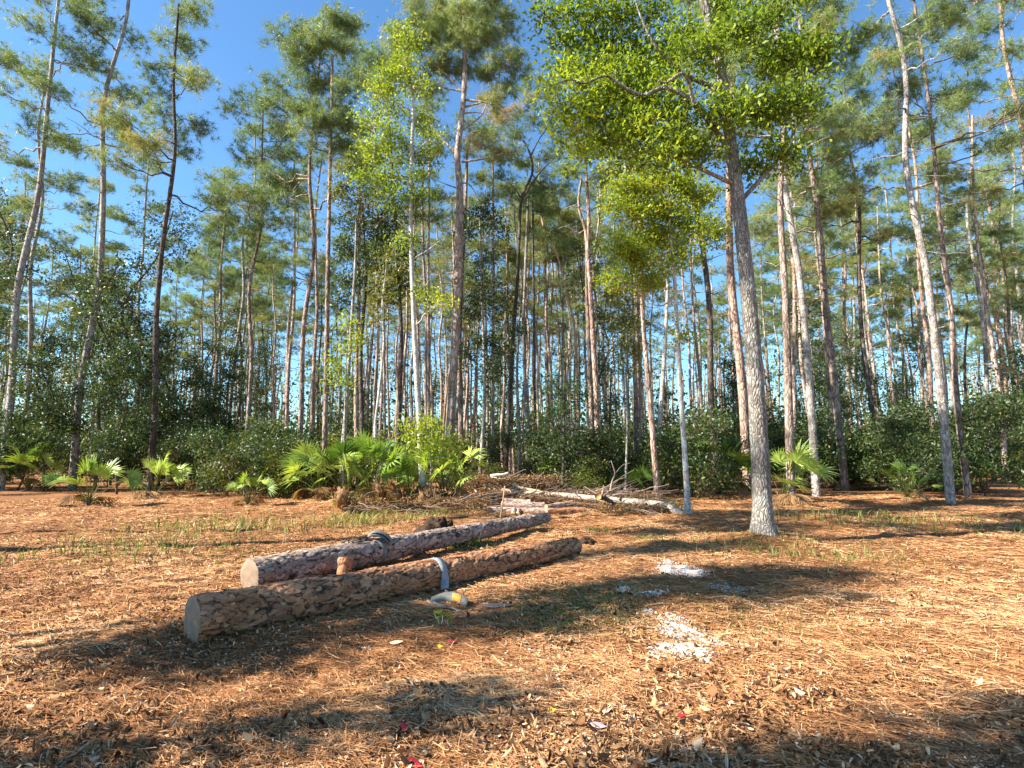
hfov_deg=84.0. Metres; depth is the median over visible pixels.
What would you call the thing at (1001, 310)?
pine tree
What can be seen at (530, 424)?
shrub
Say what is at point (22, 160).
pine tree
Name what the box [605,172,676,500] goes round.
pine tree
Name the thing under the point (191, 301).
pine tree
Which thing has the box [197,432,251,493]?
shrub
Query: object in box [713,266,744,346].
pine tree
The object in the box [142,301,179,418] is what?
pine tree
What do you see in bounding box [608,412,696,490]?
shrub
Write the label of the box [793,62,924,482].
pine tree
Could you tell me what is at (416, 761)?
red leaf
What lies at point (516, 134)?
pine tree
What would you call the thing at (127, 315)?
pine tree
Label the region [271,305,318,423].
pine tree
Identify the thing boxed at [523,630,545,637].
bark curl
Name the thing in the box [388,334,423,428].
pine tree
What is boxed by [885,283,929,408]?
pine tree
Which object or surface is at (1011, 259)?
pine tree
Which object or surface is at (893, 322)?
pine tree
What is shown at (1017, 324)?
pine tree
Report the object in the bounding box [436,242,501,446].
pine tree
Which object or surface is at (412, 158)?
holly tree
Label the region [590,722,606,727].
mauve leaf
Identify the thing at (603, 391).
pine tree
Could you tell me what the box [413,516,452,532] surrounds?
dirt clod
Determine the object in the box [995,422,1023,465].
shrub
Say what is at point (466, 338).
pine tree
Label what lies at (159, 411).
shrub
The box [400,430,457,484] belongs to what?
shrub
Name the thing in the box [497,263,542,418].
pine tree
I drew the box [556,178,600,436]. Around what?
pine tree
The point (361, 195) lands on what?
oak tree
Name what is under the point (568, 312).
pine tree
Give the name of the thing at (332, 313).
pine tree
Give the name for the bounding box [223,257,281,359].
pine tree
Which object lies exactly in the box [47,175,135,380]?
pine tree
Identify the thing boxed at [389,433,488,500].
saw palmetto
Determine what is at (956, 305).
pine tree
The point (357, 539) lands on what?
dirt clod
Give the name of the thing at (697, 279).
pine tree
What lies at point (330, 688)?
fallen needles
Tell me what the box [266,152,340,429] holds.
pine tree
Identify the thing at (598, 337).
pine tree
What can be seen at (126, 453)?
shrub
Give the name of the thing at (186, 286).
pine tree
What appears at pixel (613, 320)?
pine tree
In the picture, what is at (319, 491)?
saw palmetto
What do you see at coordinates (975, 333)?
pine tree
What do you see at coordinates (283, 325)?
pine tree
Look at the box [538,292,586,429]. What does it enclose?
pine tree
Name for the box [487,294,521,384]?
pine tree
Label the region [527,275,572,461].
pine tree
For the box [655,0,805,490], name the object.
pine tree
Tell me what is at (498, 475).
broken slab
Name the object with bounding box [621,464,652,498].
saw palmetto
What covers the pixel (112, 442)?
understorey tree
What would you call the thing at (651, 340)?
pine tree
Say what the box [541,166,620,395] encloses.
pine tree
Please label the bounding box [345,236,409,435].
pine tree
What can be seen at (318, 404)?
understorey tree
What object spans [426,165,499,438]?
pine tree
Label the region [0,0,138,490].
pine tree
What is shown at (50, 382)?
understorey tree
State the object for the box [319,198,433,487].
oak tree
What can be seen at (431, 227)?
pine tree
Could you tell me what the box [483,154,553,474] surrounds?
pine tree
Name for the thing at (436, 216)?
pine tree
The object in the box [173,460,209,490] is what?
shrub
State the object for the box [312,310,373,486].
oak sapling
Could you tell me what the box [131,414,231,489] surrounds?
shrub
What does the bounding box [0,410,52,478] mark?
shrub
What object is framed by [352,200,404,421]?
pine tree
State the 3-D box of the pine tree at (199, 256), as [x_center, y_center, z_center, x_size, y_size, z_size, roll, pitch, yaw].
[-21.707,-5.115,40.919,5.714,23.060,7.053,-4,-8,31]
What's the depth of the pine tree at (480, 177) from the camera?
29.25 m
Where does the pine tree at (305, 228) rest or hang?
on the ground at (10, 493)
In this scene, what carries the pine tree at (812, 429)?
on the ground at (10, 493)
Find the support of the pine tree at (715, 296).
on the ground at (10, 493)
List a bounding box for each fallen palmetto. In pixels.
[368,476,390,505]
[383,478,410,506]
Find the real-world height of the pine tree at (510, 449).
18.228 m
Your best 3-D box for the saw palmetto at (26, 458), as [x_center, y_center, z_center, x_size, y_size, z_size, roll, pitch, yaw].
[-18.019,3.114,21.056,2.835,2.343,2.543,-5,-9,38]
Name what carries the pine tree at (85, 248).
on the ground at (10, 493)
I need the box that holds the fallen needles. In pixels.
[0,484,1023,767]
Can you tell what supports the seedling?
on the ground at (10, 493)
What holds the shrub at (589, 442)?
on the ground at (10, 493)
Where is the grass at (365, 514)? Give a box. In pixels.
[0,492,1022,669]
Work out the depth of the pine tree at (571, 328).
57.35 m
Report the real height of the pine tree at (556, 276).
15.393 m
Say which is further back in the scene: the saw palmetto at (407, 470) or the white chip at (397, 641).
the saw palmetto at (407, 470)
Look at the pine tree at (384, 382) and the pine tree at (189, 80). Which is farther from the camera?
the pine tree at (384, 382)
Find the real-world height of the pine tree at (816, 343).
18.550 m
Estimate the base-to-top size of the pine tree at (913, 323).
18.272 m
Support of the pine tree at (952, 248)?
on the ground at (10, 493)
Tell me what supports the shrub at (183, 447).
on the ground at (10, 493)
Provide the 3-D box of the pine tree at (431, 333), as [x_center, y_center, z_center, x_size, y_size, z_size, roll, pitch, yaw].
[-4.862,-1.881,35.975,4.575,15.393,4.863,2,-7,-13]
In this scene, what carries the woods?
on the ground at (10, 493)
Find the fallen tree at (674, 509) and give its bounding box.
[484,481,683,513]
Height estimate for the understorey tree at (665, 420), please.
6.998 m
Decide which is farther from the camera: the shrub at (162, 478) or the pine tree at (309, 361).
the pine tree at (309, 361)
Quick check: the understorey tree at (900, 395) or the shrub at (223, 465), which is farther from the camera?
the understorey tree at (900, 395)
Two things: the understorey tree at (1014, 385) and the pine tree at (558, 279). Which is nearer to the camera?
the understorey tree at (1014, 385)
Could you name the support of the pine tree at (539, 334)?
on the ground at (10, 493)
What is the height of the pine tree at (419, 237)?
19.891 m
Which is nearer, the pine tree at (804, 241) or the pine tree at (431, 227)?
the pine tree at (804, 241)
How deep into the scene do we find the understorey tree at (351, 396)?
31.14 m
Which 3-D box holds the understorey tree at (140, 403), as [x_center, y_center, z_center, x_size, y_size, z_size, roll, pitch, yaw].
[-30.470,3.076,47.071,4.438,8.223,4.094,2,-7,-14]
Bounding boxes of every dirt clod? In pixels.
[348,535,369,542]
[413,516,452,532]
[580,536,595,544]
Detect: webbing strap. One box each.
[341,530,391,564]
[427,557,467,611]
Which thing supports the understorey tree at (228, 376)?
on the ground at (10, 493)
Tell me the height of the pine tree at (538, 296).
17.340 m
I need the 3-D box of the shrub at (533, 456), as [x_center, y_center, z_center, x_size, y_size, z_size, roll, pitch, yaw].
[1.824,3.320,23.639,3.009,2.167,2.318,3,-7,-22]
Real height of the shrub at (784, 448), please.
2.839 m
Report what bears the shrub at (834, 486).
on the ground at (10, 493)
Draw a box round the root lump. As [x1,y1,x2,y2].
[410,483,441,509]
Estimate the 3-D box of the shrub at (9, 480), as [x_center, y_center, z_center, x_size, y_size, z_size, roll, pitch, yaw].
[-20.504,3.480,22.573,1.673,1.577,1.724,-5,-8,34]
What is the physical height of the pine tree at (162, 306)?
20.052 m
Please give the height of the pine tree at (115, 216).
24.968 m
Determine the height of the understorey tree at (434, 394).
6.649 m
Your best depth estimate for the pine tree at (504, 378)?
31.57 m
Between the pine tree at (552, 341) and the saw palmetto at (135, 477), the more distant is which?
the pine tree at (552, 341)
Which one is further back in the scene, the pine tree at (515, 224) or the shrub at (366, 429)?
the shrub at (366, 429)
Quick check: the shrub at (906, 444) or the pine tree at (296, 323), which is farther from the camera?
the pine tree at (296, 323)
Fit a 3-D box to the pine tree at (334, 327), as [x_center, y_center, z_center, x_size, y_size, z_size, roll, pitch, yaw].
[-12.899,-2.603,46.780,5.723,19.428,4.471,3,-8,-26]
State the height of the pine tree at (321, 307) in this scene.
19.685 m
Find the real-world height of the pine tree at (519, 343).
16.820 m
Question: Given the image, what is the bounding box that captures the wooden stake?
[500,486,504,517]
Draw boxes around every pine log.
[184,537,581,642]
[240,512,552,587]
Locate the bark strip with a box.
[483,603,512,607]
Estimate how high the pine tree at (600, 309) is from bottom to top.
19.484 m
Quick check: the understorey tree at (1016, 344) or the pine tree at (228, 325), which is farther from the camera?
the pine tree at (228, 325)
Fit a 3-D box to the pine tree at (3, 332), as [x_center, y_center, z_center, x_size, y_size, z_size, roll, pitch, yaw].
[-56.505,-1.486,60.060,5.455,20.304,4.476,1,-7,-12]
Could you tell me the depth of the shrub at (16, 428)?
21.92 m
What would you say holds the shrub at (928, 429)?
on the ground at (10, 493)
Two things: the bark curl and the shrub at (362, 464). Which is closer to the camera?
the bark curl
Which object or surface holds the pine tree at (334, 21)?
on the ground at (10, 493)
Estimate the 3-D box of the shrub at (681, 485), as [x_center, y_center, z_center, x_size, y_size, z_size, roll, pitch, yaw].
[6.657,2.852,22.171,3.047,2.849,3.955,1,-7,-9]
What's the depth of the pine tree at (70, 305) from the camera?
61.65 m
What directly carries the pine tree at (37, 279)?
on the ground at (10, 493)
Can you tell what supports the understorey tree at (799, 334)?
on the ground at (10, 493)
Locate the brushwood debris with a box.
[342,470,699,514]
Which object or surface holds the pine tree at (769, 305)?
on the ground at (10, 493)
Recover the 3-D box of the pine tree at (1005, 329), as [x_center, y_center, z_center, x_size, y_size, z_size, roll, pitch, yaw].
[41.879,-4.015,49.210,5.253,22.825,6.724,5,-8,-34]
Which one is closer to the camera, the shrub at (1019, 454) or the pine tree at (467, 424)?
the shrub at (1019, 454)
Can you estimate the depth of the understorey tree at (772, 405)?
40.39 m
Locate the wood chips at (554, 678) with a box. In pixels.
[0,504,1023,767]
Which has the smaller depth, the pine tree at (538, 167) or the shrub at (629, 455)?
the shrub at (629, 455)
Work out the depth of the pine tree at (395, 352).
35.02 m
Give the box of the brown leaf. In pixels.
[612,729,627,733]
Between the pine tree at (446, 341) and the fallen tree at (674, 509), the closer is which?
the fallen tree at (674, 509)
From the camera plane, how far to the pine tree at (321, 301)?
48.24 m
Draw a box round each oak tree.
[308,151,424,484]
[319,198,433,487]
[349,243,419,483]
[441,199,534,475]
[504,0,869,536]
[583,133,735,513]
[595,280,663,497]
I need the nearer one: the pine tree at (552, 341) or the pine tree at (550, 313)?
the pine tree at (550, 313)
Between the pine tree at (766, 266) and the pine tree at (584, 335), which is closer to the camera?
the pine tree at (584, 335)
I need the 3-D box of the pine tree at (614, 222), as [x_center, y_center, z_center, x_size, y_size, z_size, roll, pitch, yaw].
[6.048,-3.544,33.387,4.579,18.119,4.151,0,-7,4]
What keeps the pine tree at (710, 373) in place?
on the ground at (10, 493)
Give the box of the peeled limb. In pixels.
[512,483,540,490]
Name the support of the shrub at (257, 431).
on the ground at (10, 493)
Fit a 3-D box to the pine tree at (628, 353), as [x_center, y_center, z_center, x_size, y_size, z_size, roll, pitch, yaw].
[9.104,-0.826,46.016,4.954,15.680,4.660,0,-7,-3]
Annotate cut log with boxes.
[484,507,545,512]
[501,501,544,507]
[504,498,530,501]
[545,500,573,507]
[546,507,586,514]
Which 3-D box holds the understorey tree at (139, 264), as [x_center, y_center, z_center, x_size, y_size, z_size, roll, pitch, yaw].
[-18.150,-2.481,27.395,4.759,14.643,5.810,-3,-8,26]
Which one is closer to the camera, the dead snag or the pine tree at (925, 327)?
the dead snag
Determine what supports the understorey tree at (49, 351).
on the ground at (10, 493)
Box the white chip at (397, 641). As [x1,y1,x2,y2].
[390,640,402,643]
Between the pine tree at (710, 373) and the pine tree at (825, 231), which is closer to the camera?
the pine tree at (710, 373)
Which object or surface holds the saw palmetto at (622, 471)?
on the ground at (10, 493)
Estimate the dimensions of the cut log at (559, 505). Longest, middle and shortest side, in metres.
0.884 x 0.180 x 0.175 m
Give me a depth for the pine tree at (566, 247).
22.64 m
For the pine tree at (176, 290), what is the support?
on the ground at (10, 493)
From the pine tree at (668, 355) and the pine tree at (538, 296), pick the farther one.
the pine tree at (668, 355)
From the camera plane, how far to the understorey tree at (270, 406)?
44.63 m
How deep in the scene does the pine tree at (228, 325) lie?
65.98 m
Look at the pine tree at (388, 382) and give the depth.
35.84 m
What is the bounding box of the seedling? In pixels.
[433,609,451,625]
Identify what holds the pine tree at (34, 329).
on the ground at (10, 493)
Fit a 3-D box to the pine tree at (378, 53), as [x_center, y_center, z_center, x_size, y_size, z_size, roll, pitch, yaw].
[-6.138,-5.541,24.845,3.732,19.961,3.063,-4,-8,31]
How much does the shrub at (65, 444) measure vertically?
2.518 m
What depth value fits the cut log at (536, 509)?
13.82 m
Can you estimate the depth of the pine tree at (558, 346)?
67.64 m
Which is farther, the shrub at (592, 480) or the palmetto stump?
the shrub at (592, 480)
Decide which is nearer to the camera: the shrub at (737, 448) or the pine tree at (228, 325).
the shrub at (737, 448)
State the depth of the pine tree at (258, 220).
23.34 m
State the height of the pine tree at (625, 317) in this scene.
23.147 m
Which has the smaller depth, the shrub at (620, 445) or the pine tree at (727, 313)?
the shrub at (620, 445)
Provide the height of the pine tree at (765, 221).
19.598 m
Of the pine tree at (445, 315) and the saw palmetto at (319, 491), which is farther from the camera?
the pine tree at (445, 315)
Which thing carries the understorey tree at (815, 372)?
on the ground at (10, 493)
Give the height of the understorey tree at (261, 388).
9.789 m
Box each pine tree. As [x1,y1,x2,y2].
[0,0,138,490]
[0,0,203,489]
[0,47,99,478]
[0,166,91,414]
[0,186,27,231]
[0,189,56,381]
[0,228,54,409]
[0,240,14,305]
[0,269,49,409]
[0,298,52,367]
[0,312,9,348]
[1,241,27,304]
[7,244,75,409]
[40,243,107,403]
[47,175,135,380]
[54,273,102,443]
[58,250,150,430]
[72,0,250,490]
[73,261,136,435]
[77,244,127,466]
[89,139,187,420]
[100,283,153,402]
[105,276,141,416]
[119,275,177,451]
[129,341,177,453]
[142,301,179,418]
[148,290,188,399]
[150,256,203,407]
[160,221,227,424]
[172,269,239,420]
[173,165,266,425]
[173,318,210,423]
[176,221,263,413]
[183,283,226,419]
[191,82,313,490]
[192,264,248,424]
[201,118,280,421]
[202,202,286,425]
[208,296,245,409]
[210,291,243,368]
[217,241,274,409]
[218,224,282,424]
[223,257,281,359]
[233,233,279,414]
[236,244,286,426]
[238,11,396,491]
[238,320,269,371]
[241,243,297,414]
[246,258,310,422]
[253,279,292,424]
[259,185,325,423]
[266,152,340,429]
[271,146,352,437]
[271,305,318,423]
[275,1,371,488]
[280,251,338,427]
[285,255,355,433]
[296,328,341,431]
[311,230,355,427]
[320,249,381,409]
[321,114,388,486]
[329,264,382,408]
[335,38,419,481]
[340,295,378,420]
[342,246,394,422]
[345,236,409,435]
[351,214,418,437]
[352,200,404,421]
[361,191,447,460]
[361,239,424,439]
[362,136,415,437]
[364,314,409,423]
[365,255,411,366]
[373,212,448,454]
[373,228,441,441]
[375,280,421,434]
[377,0,539,486]
[377,147,478,451]
[377,262,434,440]
[378,231,439,453]
[386,208,451,378]
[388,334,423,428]
[389,228,443,444]
[396,95,454,481]
[403,189,483,413]
[403,280,449,390]
[404,280,451,414]
[407,235,467,426]
[409,205,448,373]
[414,214,489,435]
[416,196,476,434]
[418,255,479,427]
[422,244,478,415]
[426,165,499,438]
[426,191,495,389]
[431,264,486,381]
[432,193,487,446]
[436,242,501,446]
[436,295,489,466]
[438,221,511,444]
[440,108,505,487]
[440,216,515,466]
[440,307,480,397]
[441,304,480,391]
[446,260,502,443]
[446,273,502,472]
[464,171,519,474]
[464,181,531,474]
[467,73,578,472]
[467,83,521,449]
[471,204,551,468]
[477,266,536,414]
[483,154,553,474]
[484,214,561,469]
[486,181,565,473]
[486,194,545,408]
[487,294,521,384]
[490,196,594,437]
[491,250,573,465]
[497,243,558,412]
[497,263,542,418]
[498,254,549,473]
[500,173,551,476]
[500,230,580,465]
[501,251,540,471]
[510,188,556,473]
[510,248,559,397]
[515,150,605,436]
[521,159,592,435]
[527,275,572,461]
[527,277,561,419]
[528,206,579,374]
[528,266,581,370]
[529,182,597,412]
[530,220,580,443]
[531,224,604,441]
[536,264,582,399]
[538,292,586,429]
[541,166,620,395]
[541,179,594,439]
[542,273,586,378]
[542,274,582,420]
[543,222,600,432]
[548,128,617,489]
[549,248,601,435]
[549,295,590,398]
[550,288,598,419]
[555,207,610,450]
[556,177,621,429]
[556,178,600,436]
[556,259,612,407]
[557,236,625,382]
[564,219,639,437]
[568,235,641,432]
[576,205,616,429]
[580,180,643,431]
[584,183,654,444]
[592,221,632,431]
[596,227,638,440]
[596,227,674,441]
[597,293,648,429]
[604,74,672,491]
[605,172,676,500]
[606,222,638,402]
[607,156,682,391]
[610,266,671,380]
[615,268,668,406]
[618,220,683,434]
[619,270,673,433]
[622,0,771,491]
[628,297,676,416]
[629,434,632,491]
[632,264,695,424]
[645,229,689,490]
[652,310,696,408]
[653,195,720,436]
[654,227,727,422]
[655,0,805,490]
[660,166,738,419]
[667,283,715,412]
[670,0,903,502]
[675,261,741,394]
[687,235,756,428]
[691,298,729,442]
[698,295,745,418]
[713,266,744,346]
[721,263,778,343]
[733,0,869,496]
[733,74,855,482]
[733,285,782,423]
[734,165,837,478]
[747,103,923,483]
[752,247,791,415]
[753,0,922,490]
[753,186,833,414]
[756,239,797,423]
[760,253,792,337]
[762,228,815,359]
[768,162,845,361]
[771,179,877,370]
[774,258,857,396]
[780,301,840,378]
[788,161,906,440]
[788,178,866,353]
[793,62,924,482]
[804,0,1023,496]
[806,199,913,464]
[809,274,844,409]
[810,231,865,427]
[812,179,900,427]
[814,342,844,402]
[819,194,896,433]
[829,194,900,429]
[829,207,915,425]
[831,0,1004,503]
[832,282,886,388]
[834,310,881,399]
[839,259,930,407]
[848,168,933,417]
[862,117,984,444]
[872,277,931,393]
[873,106,983,409]
[875,257,961,411]
[875,268,944,397]
[881,245,969,422]
[881,254,968,398]
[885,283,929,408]
[900,206,977,412]
[901,143,977,421]
[904,109,1019,483]
[915,85,1020,481]
[918,0,1023,32]
[924,0,1023,338]
[924,220,1005,460]
[930,308,983,372]
[934,182,1023,436]
[939,234,1020,349]
[945,311,1007,456]
[949,159,1023,398]
[950,187,1023,450]
[951,180,1023,429]
[952,107,1023,382]
[952,283,993,396]
[956,218,1023,429]
[958,185,1023,436]
[966,39,1023,189]
[970,265,1023,406]
[970,270,1023,413]
[978,266,1020,427]
[984,216,1023,397]
[990,174,1023,223]
[993,224,1023,322]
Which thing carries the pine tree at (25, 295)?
on the ground at (10, 493)
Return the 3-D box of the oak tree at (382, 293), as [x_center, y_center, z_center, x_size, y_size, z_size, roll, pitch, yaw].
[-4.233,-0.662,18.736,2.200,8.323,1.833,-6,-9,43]
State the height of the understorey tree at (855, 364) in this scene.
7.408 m
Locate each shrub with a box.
[0,391,77,489]
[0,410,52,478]
[3,400,62,482]
[6,473,18,486]
[30,450,69,474]
[46,435,105,481]
[64,417,177,485]
[71,430,144,489]
[86,394,186,479]
[126,435,179,476]
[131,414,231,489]
[141,446,190,487]
[143,437,240,486]
[146,423,191,456]
[159,431,231,487]
[162,392,250,467]
[166,421,266,496]
[170,432,201,461]
[184,416,313,496]
[186,410,305,493]
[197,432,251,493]
[223,417,287,489]
[225,433,295,492]
[251,431,304,496]
[255,429,348,499]
[258,430,341,497]
[279,425,354,494]
[291,448,339,496]
[304,423,346,444]
[334,422,407,488]
[349,414,441,484]
[349,417,387,439]
[350,418,382,437]
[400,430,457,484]
[433,424,494,486]
[437,425,474,441]
[476,424,533,476]
[483,460,508,474]
[503,421,615,488]
[509,409,576,474]
[519,458,542,482]
[523,445,547,474]
[528,434,567,477]
[536,424,631,489]
[561,424,651,490]
[564,447,618,490]
[568,464,584,489]
[602,428,670,490]
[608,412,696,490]
[608,425,628,483]
[630,399,747,501]
[650,450,700,487]
[655,423,721,489]
[689,433,781,495]
[692,430,751,493]
[719,399,805,480]
[723,429,774,478]
[768,426,785,475]
[770,404,855,488]
[770,424,823,484]
[819,424,885,482]
[819,430,880,488]
[833,407,941,491]
[835,450,879,488]
[841,417,937,489]
[844,394,938,491]
[880,429,973,496]
[910,446,960,489]
[915,389,1023,492]
[916,382,1023,495]
[916,421,978,467]
[916,450,960,489]
[919,417,967,456]
[919,423,976,457]
[967,420,1023,483]
[994,426,1019,457]
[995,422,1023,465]
[999,443,1023,483]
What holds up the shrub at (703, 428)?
on the ground at (10, 493)
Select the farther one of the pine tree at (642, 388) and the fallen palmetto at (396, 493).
the pine tree at (642, 388)
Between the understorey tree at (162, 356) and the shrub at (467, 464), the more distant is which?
the understorey tree at (162, 356)
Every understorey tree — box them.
[0,181,53,382]
[0,317,37,412]
[0,321,100,490]
[1,314,83,470]
[30,237,134,473]
[32,371,71,467]
[45,248,163,489]
[53,304,118,437]
[56,278,159,484]
[60,191,211,483]
[62,330,177,493]
[88,395,115,443]
[103,316,221,485]
[117,381,177,450]
[140,337,184,419]
[144,353,183,450]
[161,354,226,432]
[169,299,247,419]
[188,338,258,451]
[237,338,285,431]
[241,362,275,426]
[242,336,280,421]
[304,365,340,436]
[318,371,382,451]
[409,381,455,433]
[432,354,481,432]
[465,330,531,463]
[540,371,567,434]
[547,234,645,426]
[646,384,679,435]
[714,352,747,474]
[718,382,737,435]
[725,369,783,433]
[770,291,851,435]
[771,311,841,413]
[782,375,824,429]
[797,325,867,442]
[815,312,867,446]
[815,378,855,439]
[818,350,902,441]
[881,330,933,435]
[881,378,908,422]
[885,383,919,422]
[969,293,1023,431]
[999,296,1023,400]
[1008,280,1023,430]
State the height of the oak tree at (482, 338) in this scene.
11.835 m
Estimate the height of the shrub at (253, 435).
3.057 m
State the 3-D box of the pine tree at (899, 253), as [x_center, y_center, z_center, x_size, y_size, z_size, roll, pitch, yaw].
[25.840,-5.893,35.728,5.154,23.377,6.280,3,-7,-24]
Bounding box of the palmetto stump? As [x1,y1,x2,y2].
[332,486,352,508]
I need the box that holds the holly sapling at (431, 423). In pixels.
[386,405,469,490]
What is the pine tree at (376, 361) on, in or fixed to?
on the ground at (10, 493)
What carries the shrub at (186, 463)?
on the ground at (10, 493)
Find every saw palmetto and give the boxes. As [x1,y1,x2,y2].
[0,438,66,491]
[41,452,150,507]
[122,451,192,498]
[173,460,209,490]
[225,471,278,505]
[275,439,359,500]
[290,434,376,501]
[312,428,418,503]
[320,436,368,490]
[355,436,417,503]
[378,451,436,500]
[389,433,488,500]
[426,461,478,497]
[533,454,574,472]
[600,465,644,490]
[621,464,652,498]
[749,439,838,505]
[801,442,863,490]
[865,460,942,502]
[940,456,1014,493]
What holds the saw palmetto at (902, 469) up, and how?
on the ground at (10, 493)
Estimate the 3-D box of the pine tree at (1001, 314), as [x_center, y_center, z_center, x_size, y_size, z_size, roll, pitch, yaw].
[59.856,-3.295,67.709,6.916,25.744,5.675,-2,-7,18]
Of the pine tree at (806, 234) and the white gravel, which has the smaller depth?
the white gravel
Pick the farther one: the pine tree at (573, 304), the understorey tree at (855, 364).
the pine tree at (573, 304)
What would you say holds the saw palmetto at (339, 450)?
on the ground at (10, 493)
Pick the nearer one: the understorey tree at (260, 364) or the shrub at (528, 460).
the shrub at (528, 460)
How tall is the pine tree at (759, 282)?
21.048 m
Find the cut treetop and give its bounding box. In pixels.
[585,461,640,510]
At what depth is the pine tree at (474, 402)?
38.14 m
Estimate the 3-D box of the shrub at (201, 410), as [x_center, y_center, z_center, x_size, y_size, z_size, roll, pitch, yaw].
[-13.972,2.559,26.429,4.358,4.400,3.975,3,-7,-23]
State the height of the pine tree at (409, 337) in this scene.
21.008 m
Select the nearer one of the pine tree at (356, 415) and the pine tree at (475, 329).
the pine tree at (356, 415)
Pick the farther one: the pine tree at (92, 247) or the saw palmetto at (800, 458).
the pine tree at (92, 247)
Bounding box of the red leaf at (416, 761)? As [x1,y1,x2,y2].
[406,757,421,767]
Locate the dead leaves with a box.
[340,474,671,515]
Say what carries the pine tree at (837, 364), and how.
on the ground at (10, 493)
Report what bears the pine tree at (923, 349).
on the ground at (10, 493)
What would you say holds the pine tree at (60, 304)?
on the ground at (10, 493)
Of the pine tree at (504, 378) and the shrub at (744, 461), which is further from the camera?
the pine tree at (504, 378)
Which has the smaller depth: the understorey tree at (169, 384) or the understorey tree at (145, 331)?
the understorey tree at (145, 331)
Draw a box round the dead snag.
[440,373,449,486]
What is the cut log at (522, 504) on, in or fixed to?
on the ground at (10, 493)
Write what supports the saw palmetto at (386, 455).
on the ground at (10, 493)
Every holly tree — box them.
[340,4,459,486]
[516,339,621,488]
[584,353,642,488]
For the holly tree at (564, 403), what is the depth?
18.37 m
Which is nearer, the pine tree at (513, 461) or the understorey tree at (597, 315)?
the understorey tree at (597, 315)
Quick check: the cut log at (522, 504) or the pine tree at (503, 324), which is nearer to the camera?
the cut log at (522, 504)
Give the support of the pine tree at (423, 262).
on the ground at (10, 493)
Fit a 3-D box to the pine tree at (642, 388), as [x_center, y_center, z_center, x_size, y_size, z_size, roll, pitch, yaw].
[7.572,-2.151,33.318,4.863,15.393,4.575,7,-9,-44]
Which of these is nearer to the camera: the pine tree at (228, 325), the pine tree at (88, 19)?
the pine tree at (88, 19)
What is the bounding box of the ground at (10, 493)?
[0,465,1023,767]
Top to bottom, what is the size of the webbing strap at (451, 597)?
0.384 m
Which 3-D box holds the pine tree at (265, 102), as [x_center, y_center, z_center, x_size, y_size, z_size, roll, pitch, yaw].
[-7.258,-5.333,21.218,7.191,18.834,5.222,-1,-7,7]
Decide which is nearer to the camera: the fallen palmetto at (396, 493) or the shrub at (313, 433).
the fallen palmetto at (396, 493)
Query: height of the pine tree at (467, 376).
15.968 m
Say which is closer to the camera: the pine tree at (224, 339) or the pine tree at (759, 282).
the pine tree at (759, 282)
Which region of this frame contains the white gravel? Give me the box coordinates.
[359,559,751,750]
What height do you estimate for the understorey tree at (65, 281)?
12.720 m
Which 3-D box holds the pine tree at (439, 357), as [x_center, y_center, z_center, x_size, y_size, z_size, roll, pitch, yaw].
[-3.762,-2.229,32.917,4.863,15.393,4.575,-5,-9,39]
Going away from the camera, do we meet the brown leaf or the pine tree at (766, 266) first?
the brown leaf
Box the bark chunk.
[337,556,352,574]
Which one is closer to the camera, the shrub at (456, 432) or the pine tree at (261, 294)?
the shrub at (456, 432)
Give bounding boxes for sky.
[0,0,1023,442]
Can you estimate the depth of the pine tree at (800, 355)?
32.68 m
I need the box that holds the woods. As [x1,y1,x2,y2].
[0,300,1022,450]
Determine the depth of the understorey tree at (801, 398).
50.63 m
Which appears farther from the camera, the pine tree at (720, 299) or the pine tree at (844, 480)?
the pine tree at (720, 299)
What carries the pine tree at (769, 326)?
on the ground at (10, 493)
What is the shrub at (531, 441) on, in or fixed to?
on the ground at (10, 493)
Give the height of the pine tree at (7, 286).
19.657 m
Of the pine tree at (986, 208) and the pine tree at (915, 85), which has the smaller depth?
the pine tree at (915, 85)
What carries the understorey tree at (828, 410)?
on the ground at (10, 493)
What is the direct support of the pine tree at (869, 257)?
on the ground at (10, 493)
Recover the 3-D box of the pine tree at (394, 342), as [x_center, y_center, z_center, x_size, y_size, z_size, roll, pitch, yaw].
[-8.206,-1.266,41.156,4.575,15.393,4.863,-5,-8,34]
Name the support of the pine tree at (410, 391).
on the ground at (10, 493)
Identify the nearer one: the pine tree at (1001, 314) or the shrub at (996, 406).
the shrub at (996, 406)
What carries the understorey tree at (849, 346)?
on the ground at (10, 493)
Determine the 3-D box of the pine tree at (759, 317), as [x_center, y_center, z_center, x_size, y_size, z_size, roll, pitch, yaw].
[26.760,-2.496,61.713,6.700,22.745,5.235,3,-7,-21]
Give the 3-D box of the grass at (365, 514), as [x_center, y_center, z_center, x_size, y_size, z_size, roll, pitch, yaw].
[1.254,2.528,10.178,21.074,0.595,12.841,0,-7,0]
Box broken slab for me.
[490,472,508,477]
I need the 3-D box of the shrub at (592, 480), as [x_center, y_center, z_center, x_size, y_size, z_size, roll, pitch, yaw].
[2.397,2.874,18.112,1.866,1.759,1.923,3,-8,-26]
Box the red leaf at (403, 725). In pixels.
[400,722,406,729]
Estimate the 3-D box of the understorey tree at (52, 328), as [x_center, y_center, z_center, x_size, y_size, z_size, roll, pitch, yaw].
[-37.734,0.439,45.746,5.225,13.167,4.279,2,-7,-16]
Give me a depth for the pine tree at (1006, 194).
43.64 m
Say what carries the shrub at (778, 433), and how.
on the ground at (10, 493)

